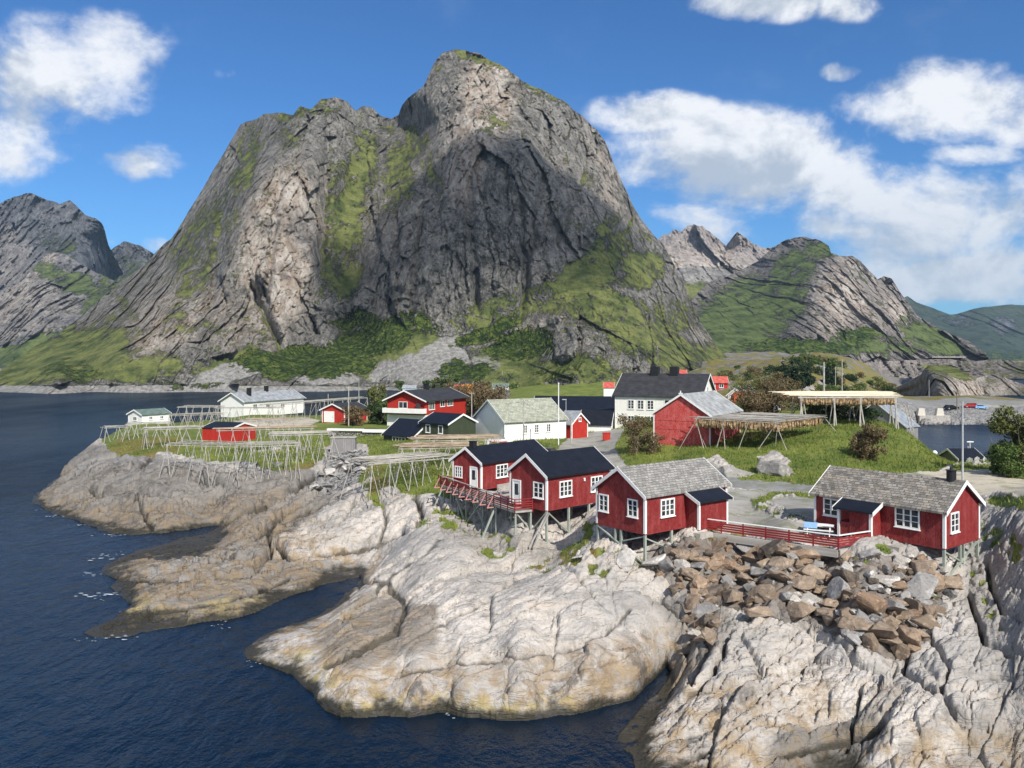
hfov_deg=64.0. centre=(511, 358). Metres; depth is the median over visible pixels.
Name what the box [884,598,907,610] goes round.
boulder
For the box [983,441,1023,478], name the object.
shore tree
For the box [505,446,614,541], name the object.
fishing cabin
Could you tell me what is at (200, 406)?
drying rack
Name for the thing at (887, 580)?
boulder
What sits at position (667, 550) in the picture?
boulder
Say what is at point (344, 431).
garden wall
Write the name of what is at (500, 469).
window
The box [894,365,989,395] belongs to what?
rock knoll
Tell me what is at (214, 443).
drying rack
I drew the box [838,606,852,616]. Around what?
boulder
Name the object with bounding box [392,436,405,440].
window
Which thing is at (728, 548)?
boulder
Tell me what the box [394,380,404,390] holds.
birch tree
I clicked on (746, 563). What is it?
boulder
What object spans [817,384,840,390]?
hill scrub
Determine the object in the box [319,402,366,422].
garage
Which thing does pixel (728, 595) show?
boulder
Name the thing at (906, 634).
boulder
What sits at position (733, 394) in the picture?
orange shed
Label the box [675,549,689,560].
boulder
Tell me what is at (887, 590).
boulder
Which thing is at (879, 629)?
boulder
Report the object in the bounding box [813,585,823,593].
boulder
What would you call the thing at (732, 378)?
hill scrub
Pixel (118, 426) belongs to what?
drying rack
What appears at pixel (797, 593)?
boulder
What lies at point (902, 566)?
boulder
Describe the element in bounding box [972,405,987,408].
parked car
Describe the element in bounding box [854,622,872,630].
boulder
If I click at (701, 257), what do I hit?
mountain peaks
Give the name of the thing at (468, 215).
mountain
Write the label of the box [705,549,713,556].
boulder
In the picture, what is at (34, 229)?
mountain crest
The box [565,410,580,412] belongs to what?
flat shed
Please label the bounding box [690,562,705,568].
boulder
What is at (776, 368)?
hill scrub
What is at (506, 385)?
green roofed house
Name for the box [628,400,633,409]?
window
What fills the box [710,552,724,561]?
boulder
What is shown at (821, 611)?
boulder
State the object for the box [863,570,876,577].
boulder
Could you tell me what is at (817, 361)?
hill scrub
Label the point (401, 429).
green annex
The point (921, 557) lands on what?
boulder
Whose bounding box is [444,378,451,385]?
birch tree
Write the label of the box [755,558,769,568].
boulder
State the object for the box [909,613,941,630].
boulder
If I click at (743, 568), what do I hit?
boulder
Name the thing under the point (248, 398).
white bungalow
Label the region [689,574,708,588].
boulder
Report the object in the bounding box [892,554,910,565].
boulder
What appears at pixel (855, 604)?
boulder
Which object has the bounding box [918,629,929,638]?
boulder
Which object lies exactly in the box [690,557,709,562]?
boulder
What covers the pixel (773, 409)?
hill bush
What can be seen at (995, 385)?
rock islet
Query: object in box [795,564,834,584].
boulder
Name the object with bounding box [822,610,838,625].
boulder
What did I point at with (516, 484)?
door
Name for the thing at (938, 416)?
mooring block
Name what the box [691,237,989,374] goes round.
mountain ridge
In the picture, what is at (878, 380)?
hill scrub
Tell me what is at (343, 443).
plank box
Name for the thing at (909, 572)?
boulder
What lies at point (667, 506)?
window
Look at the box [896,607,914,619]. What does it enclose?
boulder
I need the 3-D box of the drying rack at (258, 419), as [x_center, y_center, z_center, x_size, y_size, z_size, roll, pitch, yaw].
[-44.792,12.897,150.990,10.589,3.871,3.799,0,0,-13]
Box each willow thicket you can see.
[440,383,468,392]
[442,381,490,415]
[465,380,510,416]
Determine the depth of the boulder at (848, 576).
52.34 m
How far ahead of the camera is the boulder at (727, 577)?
56.39 m
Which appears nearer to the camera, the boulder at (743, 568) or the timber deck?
the boulder at (743, 568)
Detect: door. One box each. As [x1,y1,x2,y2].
[324,411,333,421]
[470,466,477,487]
[512,479,520,503]
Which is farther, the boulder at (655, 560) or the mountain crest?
the mountain crest
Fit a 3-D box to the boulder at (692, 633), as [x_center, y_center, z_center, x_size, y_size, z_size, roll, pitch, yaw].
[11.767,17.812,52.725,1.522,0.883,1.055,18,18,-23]
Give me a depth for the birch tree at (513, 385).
467.42 m
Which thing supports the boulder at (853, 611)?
on the boulder
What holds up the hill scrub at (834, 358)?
on the ground at (431, 616)
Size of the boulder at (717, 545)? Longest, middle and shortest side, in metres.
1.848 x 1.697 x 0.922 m
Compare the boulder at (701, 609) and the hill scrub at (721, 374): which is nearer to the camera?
the boulder at (701, 609)
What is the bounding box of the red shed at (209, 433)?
[201,421,256,442]
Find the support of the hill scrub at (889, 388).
on the ground at (431, 616)
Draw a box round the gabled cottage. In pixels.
[726,384,756,398]
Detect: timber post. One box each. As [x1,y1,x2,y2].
[823,362,824,390]
[841,361,842,390]
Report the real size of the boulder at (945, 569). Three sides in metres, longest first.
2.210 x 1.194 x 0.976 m
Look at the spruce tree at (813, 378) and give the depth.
249.40 m
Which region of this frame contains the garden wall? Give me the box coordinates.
[327,428,385,435]
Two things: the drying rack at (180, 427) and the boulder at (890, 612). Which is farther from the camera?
the drying rack at (180, 427)
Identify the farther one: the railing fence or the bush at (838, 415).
the bush at (838, 415)
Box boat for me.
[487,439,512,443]
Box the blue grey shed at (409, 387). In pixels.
[402,385,417,390]
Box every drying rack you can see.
[98,425,130,442]
[120,421,175,441]
[141,425,202,449]
[159,440,254,487]
[167,412,225,426]
[173,405,224,421]
[212,425,316,455]
[216,406,284,423]
[233,440,300,481]
[241,417,297,438]
[252,396,367,423]
[268,430,340,464]
[339,451,454,509]
[394,441,482,474]
[407,434,501,460]
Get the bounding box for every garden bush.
[341,405,372,425]
[363,404,386,423]
[375,398,386,419]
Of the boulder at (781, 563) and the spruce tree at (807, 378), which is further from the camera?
the spruce tree at (807, 378)
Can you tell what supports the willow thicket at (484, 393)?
on the ground at (431, 616)
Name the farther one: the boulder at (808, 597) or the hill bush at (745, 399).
the hill bush at (745, 399)
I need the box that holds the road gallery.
[928,357,965,360]
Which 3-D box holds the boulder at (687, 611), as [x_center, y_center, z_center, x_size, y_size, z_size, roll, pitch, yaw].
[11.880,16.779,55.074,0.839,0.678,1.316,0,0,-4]
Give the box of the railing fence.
[707,519,870,557]
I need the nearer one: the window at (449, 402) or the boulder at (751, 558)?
the boulder at (751, 558)
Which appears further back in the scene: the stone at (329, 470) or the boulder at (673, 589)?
the stone at (329, 470)
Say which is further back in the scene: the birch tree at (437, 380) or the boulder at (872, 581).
the birch tree at (437, 380)
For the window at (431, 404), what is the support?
in the two storey house at (424, 402)
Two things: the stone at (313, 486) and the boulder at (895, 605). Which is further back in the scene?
the stone at (313, 486)
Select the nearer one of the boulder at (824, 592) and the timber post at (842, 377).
the boulder at (824, 592)
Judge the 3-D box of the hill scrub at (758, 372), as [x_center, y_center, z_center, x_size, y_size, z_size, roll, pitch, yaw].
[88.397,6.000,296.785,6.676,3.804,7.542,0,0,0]
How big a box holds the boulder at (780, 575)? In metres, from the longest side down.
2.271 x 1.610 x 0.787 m
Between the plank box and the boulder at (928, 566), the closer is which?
the boulder at (928, 566)
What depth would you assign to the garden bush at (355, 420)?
171.86 m
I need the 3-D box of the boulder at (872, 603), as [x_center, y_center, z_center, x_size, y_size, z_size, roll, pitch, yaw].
[21.762,15.014,49.806,3.050,1.480,1.587,28,-10,-35]
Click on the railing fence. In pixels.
(822, 551)
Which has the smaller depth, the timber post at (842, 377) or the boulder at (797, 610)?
the boulder at (797, 610)
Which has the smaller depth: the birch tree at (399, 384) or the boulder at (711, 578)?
the boulder at (711, 578)
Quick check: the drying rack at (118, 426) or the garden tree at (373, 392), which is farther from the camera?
the garden tree at (373, 392)
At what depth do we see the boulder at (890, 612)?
49.95 m
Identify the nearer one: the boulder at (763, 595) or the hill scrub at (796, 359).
the boulder at (763, 595)
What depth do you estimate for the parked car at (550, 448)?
105.07 m
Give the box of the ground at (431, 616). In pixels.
[31,352,1023,767]
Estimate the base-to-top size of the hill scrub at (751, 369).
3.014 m
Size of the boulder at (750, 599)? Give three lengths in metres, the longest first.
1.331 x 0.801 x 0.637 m
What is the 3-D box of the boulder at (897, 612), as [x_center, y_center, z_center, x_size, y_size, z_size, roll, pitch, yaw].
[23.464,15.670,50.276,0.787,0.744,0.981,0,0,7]
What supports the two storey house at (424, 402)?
on the ground at (431, 616)
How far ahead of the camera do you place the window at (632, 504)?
59.82 m
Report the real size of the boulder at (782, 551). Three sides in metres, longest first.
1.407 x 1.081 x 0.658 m
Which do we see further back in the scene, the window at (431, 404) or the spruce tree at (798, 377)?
the spruce tree at (798, 377)
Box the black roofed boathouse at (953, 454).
[938,448,986,462]
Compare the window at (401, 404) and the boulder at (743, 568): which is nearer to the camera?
the boulder at (743, 568)
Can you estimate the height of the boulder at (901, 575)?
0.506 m
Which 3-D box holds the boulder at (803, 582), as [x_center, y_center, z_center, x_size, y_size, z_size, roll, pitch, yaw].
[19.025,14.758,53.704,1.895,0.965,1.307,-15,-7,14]
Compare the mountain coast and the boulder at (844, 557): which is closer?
the boulder at (844, 557)
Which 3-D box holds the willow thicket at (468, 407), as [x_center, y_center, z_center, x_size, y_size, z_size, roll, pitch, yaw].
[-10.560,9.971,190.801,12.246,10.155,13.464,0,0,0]
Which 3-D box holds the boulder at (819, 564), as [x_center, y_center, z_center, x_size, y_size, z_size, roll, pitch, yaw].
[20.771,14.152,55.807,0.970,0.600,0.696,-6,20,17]
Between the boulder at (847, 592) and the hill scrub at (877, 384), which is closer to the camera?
the boulder at (847, 592)
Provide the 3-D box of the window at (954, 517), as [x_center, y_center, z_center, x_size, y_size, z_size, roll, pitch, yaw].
[29.859,11.075,55.171,1.320,1.420,0.140,0,0,-38]
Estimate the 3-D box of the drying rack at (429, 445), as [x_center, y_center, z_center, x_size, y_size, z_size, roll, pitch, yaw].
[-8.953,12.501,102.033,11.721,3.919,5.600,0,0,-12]
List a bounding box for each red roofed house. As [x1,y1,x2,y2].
[603,382,614,395]
[679,370,686,373]
[712,376,728,390]
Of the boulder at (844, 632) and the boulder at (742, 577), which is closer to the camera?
the boulder at (844, 632)
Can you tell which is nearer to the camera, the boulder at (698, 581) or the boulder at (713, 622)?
the boulder at (713, 622)
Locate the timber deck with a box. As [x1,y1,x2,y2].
[434,475,549,547]
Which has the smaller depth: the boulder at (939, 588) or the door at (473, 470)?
the boulder at (939, 588)
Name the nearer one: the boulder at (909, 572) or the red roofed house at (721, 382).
the boulder at (909, 572)
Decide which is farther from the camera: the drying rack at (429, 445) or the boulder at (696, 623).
the drying rack at (429, 445)
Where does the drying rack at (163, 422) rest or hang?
on the ground at (431, 616)
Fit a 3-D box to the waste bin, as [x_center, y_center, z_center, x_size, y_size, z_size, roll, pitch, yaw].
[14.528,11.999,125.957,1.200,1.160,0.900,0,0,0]
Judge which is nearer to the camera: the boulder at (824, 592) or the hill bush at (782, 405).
the boulder at (824, 592)
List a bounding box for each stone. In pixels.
[309,483,318,488]
[322,484,332,487]
[324,468,335,474]
[334,462,342,468]
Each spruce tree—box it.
[777,357,785,373]
[782,362,797,389]
[788,355,797,379]
[792,360,806,389]
[800,357,812,385]
[806,357,816,383]
[820,358,834,385]
[830,362,839,384]
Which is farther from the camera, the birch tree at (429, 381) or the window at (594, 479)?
the birch tree at (429, 381)
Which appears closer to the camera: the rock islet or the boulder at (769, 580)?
the boulder at (769, 580)
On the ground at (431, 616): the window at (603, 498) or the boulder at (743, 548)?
the boulder at (743, 548)
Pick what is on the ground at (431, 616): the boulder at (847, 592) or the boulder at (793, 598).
the boulder at (793, 598)
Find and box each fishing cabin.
[448,439,546,506]
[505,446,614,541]
[591,457,732,566]
[808,465,985,575]
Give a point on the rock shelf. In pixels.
(1008, 369)
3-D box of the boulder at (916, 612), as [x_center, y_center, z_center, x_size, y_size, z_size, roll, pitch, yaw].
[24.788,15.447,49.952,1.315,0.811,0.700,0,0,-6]
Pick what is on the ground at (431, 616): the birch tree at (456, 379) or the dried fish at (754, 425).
the birch tree at (456, 379)
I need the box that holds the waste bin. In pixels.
[602,432,610,439]
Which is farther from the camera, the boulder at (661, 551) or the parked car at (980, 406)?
the parked car at (980, 406)
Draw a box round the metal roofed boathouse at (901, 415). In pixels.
[867,405,919,438]
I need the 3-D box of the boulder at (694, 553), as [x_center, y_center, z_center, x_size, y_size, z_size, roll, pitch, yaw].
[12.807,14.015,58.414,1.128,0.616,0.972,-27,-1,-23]
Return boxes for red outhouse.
[564,412,589,438]
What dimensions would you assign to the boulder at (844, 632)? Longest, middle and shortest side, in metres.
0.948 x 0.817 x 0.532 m
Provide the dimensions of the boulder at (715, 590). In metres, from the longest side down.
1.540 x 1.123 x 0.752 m
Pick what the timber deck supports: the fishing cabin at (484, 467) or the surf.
the fishing cabin at (484, 467)
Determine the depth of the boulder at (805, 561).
55.79 m
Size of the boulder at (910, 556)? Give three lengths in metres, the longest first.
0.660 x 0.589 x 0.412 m
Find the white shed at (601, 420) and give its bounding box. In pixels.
[581,410,614,431]
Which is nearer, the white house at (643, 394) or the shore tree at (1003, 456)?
the shore tree at (1003, 456)
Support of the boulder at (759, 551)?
on the ground at (431, 616)
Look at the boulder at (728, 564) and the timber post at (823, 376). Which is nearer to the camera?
the boulder at (728, 564)
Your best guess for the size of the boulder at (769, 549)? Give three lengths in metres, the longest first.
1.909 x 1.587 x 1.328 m
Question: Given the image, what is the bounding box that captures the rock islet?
[975,374,1023,395]
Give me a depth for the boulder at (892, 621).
48.94 m
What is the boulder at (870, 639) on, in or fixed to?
on the ground at (431, 616)
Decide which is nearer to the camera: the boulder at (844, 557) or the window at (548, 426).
the boulder at (844, 557)
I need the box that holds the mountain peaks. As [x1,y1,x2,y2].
[658,224,772,299]
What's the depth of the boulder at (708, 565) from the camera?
57.24 m
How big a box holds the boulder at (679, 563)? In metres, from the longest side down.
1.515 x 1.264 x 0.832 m
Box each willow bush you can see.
[617,413,650,454]
[630,416,652,430]
[643,430,666,453]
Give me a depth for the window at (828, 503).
60.95 m
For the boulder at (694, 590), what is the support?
on the ground at (431, 616)
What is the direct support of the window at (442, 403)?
in the two storey house at (424, 402)
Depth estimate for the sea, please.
51.02 m
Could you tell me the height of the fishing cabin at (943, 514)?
7.472 m
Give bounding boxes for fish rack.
[679,412,834,450]
[768,391,902,428]
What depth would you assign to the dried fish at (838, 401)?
114.52 m
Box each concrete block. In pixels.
[693,531,712,539]
[886,544,906,553]
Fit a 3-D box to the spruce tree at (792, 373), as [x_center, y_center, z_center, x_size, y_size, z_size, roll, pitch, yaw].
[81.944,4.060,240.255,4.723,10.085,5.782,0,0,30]
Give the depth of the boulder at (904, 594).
51.14 m
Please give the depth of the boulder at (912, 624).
48.99 m
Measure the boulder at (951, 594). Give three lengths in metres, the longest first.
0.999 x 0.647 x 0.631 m
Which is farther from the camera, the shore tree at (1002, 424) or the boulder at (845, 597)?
the shore tree at (1002, 424)
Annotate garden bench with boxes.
[497,483,508,494]
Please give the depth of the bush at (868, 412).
132.28 m
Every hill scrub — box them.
[716,371,730,375]
[722,374,738,380]
[739,371,756,379]
[745,367,761,372]
[748,370,761,376]
[762,365,775,374]
[771,365,781,372]
[772,372,782,380]
[789,357,807,363]
[797,361,814,371]
[805,354,819,360]
[808,358,822,365]
[810,365,837,374]
[814,384,837,390]
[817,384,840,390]
[821,356,839,360]
[825,361,840,370]
[834,360,847,367]
[843,373,859,382]
[849,382,867,390]
[857,372,865,377]
[866,380,874,385]
[869,381,885,390]
[871,376,886,382]
[879,383,891,390]
[883,385,901,395]
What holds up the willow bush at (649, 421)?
on the ground at (431, 616)
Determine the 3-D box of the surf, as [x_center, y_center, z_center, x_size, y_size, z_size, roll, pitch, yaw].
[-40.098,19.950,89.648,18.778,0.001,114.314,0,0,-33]
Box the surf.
[45,516,256,662]
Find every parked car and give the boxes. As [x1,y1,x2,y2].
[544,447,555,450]
[943,405,958,409]
[963,403,977,407]
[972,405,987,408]
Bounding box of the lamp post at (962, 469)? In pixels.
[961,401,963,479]
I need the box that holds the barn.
[650,390,742,445]
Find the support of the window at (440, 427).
in the green house at (437, 423)
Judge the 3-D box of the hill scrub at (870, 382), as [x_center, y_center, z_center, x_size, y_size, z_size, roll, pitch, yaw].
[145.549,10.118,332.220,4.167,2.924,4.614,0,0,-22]
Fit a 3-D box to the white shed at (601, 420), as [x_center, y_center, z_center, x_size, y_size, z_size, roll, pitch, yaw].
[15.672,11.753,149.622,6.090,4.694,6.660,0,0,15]
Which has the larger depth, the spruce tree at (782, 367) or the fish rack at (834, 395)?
the spruce tree at (782, 367)
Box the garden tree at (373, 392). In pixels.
[366,385,386,416]
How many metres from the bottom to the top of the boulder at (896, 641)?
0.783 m
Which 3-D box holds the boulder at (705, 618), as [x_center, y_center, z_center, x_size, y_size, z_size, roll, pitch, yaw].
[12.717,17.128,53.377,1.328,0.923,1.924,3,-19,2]
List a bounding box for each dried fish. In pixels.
[695,415,822,431]
[777,393,894,405]
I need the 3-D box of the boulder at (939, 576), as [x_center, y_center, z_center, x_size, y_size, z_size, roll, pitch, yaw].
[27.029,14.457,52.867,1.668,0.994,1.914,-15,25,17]
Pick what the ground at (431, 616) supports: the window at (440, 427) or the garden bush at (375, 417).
the garden bush at (375, 417)
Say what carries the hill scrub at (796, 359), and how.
on the ground at (431, 616)
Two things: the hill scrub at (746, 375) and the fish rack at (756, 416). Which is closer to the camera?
the fish rack at (756, 416)
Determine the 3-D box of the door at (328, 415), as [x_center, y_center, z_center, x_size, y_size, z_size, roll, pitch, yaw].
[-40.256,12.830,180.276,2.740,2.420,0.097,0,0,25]
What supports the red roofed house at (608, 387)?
on the ground at (431, 616)
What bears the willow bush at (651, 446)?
on the ground at (431, 616)
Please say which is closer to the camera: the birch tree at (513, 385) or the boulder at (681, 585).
the boulder at (681, 585)
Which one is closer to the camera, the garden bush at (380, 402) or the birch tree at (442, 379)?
the garden bush at (380, 402)
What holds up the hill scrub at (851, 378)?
on the ground at (431, 616)
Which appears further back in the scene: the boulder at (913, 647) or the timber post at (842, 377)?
the timber post at (842, 377)
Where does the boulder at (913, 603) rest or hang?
on the ground at (431, 616)
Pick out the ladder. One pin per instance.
(910, 419)
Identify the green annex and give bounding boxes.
[381,418,422,440]
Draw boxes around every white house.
[472,397,568,440]
[611,367,716,427]
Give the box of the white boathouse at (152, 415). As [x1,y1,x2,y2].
[126,408,171,425]
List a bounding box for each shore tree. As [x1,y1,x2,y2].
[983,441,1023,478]
[986,404,1023,474]
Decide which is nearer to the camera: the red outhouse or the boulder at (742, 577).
the boulder at (742, 577)
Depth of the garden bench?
77.39 m
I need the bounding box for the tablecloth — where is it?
[803,522,817,527]
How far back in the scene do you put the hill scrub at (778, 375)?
251.43 m
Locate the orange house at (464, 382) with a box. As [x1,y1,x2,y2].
[459,381,472,392]
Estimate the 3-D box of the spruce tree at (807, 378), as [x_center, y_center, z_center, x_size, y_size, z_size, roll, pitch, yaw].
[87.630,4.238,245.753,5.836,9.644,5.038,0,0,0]
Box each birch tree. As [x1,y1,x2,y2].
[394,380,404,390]
[422,380,435,388]
[431,377,441,387]
[435,374,446,387]
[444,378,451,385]
[446,373,461,386]
[509,383,517,388]
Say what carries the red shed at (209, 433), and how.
on the ground at (431, 616)
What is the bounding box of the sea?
[0,378,1023,767]
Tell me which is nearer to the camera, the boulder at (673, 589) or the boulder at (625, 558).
the boulder at (673, 589)
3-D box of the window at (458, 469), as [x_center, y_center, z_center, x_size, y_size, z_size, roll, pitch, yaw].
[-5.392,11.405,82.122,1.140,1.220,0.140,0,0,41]
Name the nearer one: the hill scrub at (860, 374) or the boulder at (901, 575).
the boulder at (901, 575)
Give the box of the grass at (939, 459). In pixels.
[106,412,1023,630]
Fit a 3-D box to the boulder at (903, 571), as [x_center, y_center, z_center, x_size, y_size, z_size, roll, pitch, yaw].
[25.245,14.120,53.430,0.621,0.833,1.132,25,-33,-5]
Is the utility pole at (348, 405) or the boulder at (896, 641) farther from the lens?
the utility pole at (348, 405)
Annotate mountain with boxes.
[0,49,727,393]
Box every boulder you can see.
[616,548,635,571]
[640,553,665,565]
[656,571,664,576]
[658,557,674,572]
[659,544,669,553]
[663,546,674,553]
[668,584,678,594]
[670,549,680,554]
[673,559,690,572]
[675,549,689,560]
[675,582,684,588]
[677,593,689,604]
[679,612,696,622]
[679,645,691,656]
[681,567,699,578]
[682,603,690,613]
[685,594,699,609]
[687,628,700,638]
[688,549,698,561]
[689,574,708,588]
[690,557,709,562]
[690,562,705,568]
[690,588,702,596]
[691,602,719,619]
[693,627,713,643]
[694,618,699,627]
[695,625,704,630]
[698,588,708,595]
[698,613,719,626]
[701,627,716,645]
[702,595,717,602]
[703,584,723,597]
[704,562,713,570]
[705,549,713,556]
[707,575,717,581]
[708,618,720,627]
[709,462,721,468]
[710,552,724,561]
[710,558,722,570]
[711,536,727,551]
[717,465,754,477]
[720,559,736,570]
[720,573,735,587]
[720,581,729,591]
[721,589,742,602]
[724,544,732,551]
[730,574,739,580]
[732,599,743,603]
[734,565,750,571]
[735,571,753,582]
[736,543,753,553]
[737,556,743,564]
[741,553,758,562]
[743,561,752,565]
[743,581,755,591]
[744,569,755,577]
[744,595,754,603]
[744,606,772,616]
[745,543,759,554]
[747,584,774,602]
[750,566,767,576]
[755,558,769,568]
[756,457,764,471]
[756,460,791,476]
[756,545,763,555]
[757,589,780,601]
[759,577,777,585]
[760,539,786,558]
[764,569,793,582]
[768,556,790,570]
[775,547,789,554]
[779,591,792,601]
[786,551,798,560]
[786,601,816,620]
[788,557,794,567]
[788,594,800,601]
[790,548,827,559]
[791,546,802,550]
[791,575,816,589]
[793,591,801,596]
[794,559,803,568]
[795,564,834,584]
[799,558,812,564]
[800,590,821,605]
[812,560,823,568]
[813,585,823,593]
[813,607,834,615]
[817,598,839,607]
[822,589,826,596]
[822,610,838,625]
[825,574,833,583]
[826,576,851,599]
[834,615,867,630]
[836,550,851,565]
[837,570,858,582]
[838,561,852,571]
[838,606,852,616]
[840,589,852,599]
[840,628,849,637]
[842,594,849,600]
[846,582,855,589]
[846,633,861,645]
[849,631,865,639]
[850,592,857,601]
[850,608,856,614]
[851,600,863,609]
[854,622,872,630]
[855,609,873,624]
[856,592,886,614]
[857,548,881,558]
[861,632,878,650]
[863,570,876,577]
[866,578,878,584]
[866,621,898,638]
[868,584,881,590]
[869,614,884,625]
[876,575,899,586]
[877,637,903,645]
[878,585,886,592]
[881,565,892,574]
[883,615,900,628]
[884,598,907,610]
[885,587,890,593]
[886,609,896,617]
[887,596,908,606]
[891,572,905,579]
[891,610,901,615]
[891,643,911,659]
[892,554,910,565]
[892,581,907,588]
[893,571,938,599]
[895,564,906,569]
[895,568,905,574]
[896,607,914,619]
[897,591,910,599]
[897,625,920,646]
[903,554,913,558]
[904,597,921,611]
[905,570,913,575]
[907,618,920,627]
[907,642,921,651]
[909,560,937,574]
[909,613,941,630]
[910,605,925,615]
[915,553,926,559]
[916,597,932,605]
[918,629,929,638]
[923,605,945,615]
[932,603,947,609]
[933,585,943,592]
[934,573,945,586]
[939,549,955,573]
[943,576,963,588]
[943,588,957,599]
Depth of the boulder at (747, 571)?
56.86 m
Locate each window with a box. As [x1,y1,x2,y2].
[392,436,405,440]
[399,401,407,408]
[425,424,429,432]
[429,401,434,409]
[438,425,442,433]
[440,400,444,406]
[447,399,452,405]
[455,466,461,477]
[495,463,508,478]
[532,481,543,499]
[534,424,538,432]
[546,423,550,432]
[559,480,572,497]
[590,475,602,492]
[598,493,608,512]
[626,498,638,518]
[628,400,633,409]
[637,400,643,409]
[647,400,653,409]
[660,497,675,518]
[822,497,838,517]
[893,507,920,530]
[950,511,960,534]
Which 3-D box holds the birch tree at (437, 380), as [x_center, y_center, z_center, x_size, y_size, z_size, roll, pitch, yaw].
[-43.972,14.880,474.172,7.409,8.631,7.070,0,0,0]
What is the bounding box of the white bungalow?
[218,386,305,416]
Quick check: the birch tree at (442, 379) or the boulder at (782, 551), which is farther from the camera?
the birch tree at (442, 379)
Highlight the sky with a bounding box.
[0,0,1023,313]
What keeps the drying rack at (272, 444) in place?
on the ground at (431, 616)
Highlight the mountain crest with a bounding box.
[0,193,153,295]
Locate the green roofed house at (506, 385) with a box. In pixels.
[492,383,508,389]
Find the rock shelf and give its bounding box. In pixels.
[864,359,1023,379]
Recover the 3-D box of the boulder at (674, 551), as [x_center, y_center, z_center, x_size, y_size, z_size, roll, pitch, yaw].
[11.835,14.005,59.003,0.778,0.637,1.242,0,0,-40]
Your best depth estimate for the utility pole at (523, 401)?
120.92 m
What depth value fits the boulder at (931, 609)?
49.48 m
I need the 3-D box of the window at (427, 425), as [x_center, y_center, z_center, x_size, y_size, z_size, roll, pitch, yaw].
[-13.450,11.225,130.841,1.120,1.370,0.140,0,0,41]
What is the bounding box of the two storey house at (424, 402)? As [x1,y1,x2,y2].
[382,383,470,425]
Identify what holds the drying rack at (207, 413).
on the ground at (431, 616)
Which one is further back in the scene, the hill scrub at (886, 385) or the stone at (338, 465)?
the hill scrub at (886, 385)
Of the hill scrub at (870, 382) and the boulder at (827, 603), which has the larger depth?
the hill scrub at (870, 382)
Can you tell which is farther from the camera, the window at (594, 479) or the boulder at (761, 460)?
the boulder at (761, 460)
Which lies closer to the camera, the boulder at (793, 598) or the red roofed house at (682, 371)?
the boulder at (793, 598)
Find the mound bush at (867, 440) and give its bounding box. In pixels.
[847,423,888,460]
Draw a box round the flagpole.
[558,383,558,444]
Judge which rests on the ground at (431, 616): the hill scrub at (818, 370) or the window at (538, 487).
the hill scrub at (818, 370)
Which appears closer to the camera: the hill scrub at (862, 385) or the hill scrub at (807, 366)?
the hill scrub at (862, 385)
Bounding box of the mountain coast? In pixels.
[904,296,1023,360]
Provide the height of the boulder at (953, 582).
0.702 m
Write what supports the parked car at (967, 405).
on the ground at (431, 616)
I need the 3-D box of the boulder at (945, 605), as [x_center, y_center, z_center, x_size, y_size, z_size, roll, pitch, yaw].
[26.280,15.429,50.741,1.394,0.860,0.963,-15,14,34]
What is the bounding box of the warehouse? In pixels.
[534,396,614,411]
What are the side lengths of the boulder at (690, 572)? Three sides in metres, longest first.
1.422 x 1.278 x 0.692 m
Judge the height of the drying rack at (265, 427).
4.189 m
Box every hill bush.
[725,386,777,415]
[732,371,793,395]
[752,375,806,410]
[754,378,789,412]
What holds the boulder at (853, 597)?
on the ground at (431, 616)
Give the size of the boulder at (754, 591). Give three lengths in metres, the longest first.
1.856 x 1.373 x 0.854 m
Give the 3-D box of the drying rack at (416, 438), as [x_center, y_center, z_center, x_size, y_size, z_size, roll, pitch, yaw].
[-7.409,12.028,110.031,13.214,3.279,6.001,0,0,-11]
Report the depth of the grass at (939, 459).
100.49 m
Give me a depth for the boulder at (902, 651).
46.86 m
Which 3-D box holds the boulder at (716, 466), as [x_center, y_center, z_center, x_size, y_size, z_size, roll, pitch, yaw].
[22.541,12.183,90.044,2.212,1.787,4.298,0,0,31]
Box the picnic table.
[803,523,834,536]
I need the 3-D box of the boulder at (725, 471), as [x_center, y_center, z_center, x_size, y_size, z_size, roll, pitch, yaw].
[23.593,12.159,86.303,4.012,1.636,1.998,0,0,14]
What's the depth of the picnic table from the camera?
59.13 m
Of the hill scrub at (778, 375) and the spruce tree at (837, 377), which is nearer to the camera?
the hill scrub at (778, 375)
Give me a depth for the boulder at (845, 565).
53.40 m
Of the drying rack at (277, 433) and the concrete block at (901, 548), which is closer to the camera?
the concrete block at (901, 548)
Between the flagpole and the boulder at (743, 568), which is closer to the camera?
the boulder at (743, 568)
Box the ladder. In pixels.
[905,405,913,432]
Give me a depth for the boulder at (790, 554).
55.96 m
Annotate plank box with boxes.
[330,436,356,452]
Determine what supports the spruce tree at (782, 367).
on the ground at (431, 616)
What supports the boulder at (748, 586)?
on the ground at (431, 616)
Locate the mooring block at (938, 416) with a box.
[916,408,949,422]
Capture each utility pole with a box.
[346,386,350,425]
[469,392,473,417]
[520,399,526,439]
[568,420,573,442]
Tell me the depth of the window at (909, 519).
56.34 m
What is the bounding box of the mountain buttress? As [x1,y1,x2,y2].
[0,252,118,369]
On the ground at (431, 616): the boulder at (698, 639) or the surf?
the boulder at (698, 639)
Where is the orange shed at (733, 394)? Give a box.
[731,392,742,403]
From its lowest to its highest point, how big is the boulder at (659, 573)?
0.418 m
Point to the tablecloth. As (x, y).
(809, 524)
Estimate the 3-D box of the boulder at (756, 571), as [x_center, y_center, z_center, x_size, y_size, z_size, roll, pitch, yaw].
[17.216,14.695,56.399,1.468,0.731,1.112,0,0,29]
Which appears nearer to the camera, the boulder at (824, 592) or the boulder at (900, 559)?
the boulder at (824, 592)
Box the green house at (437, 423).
[418,412,477,439]
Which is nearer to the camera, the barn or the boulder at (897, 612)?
the boulder at (897, 612)

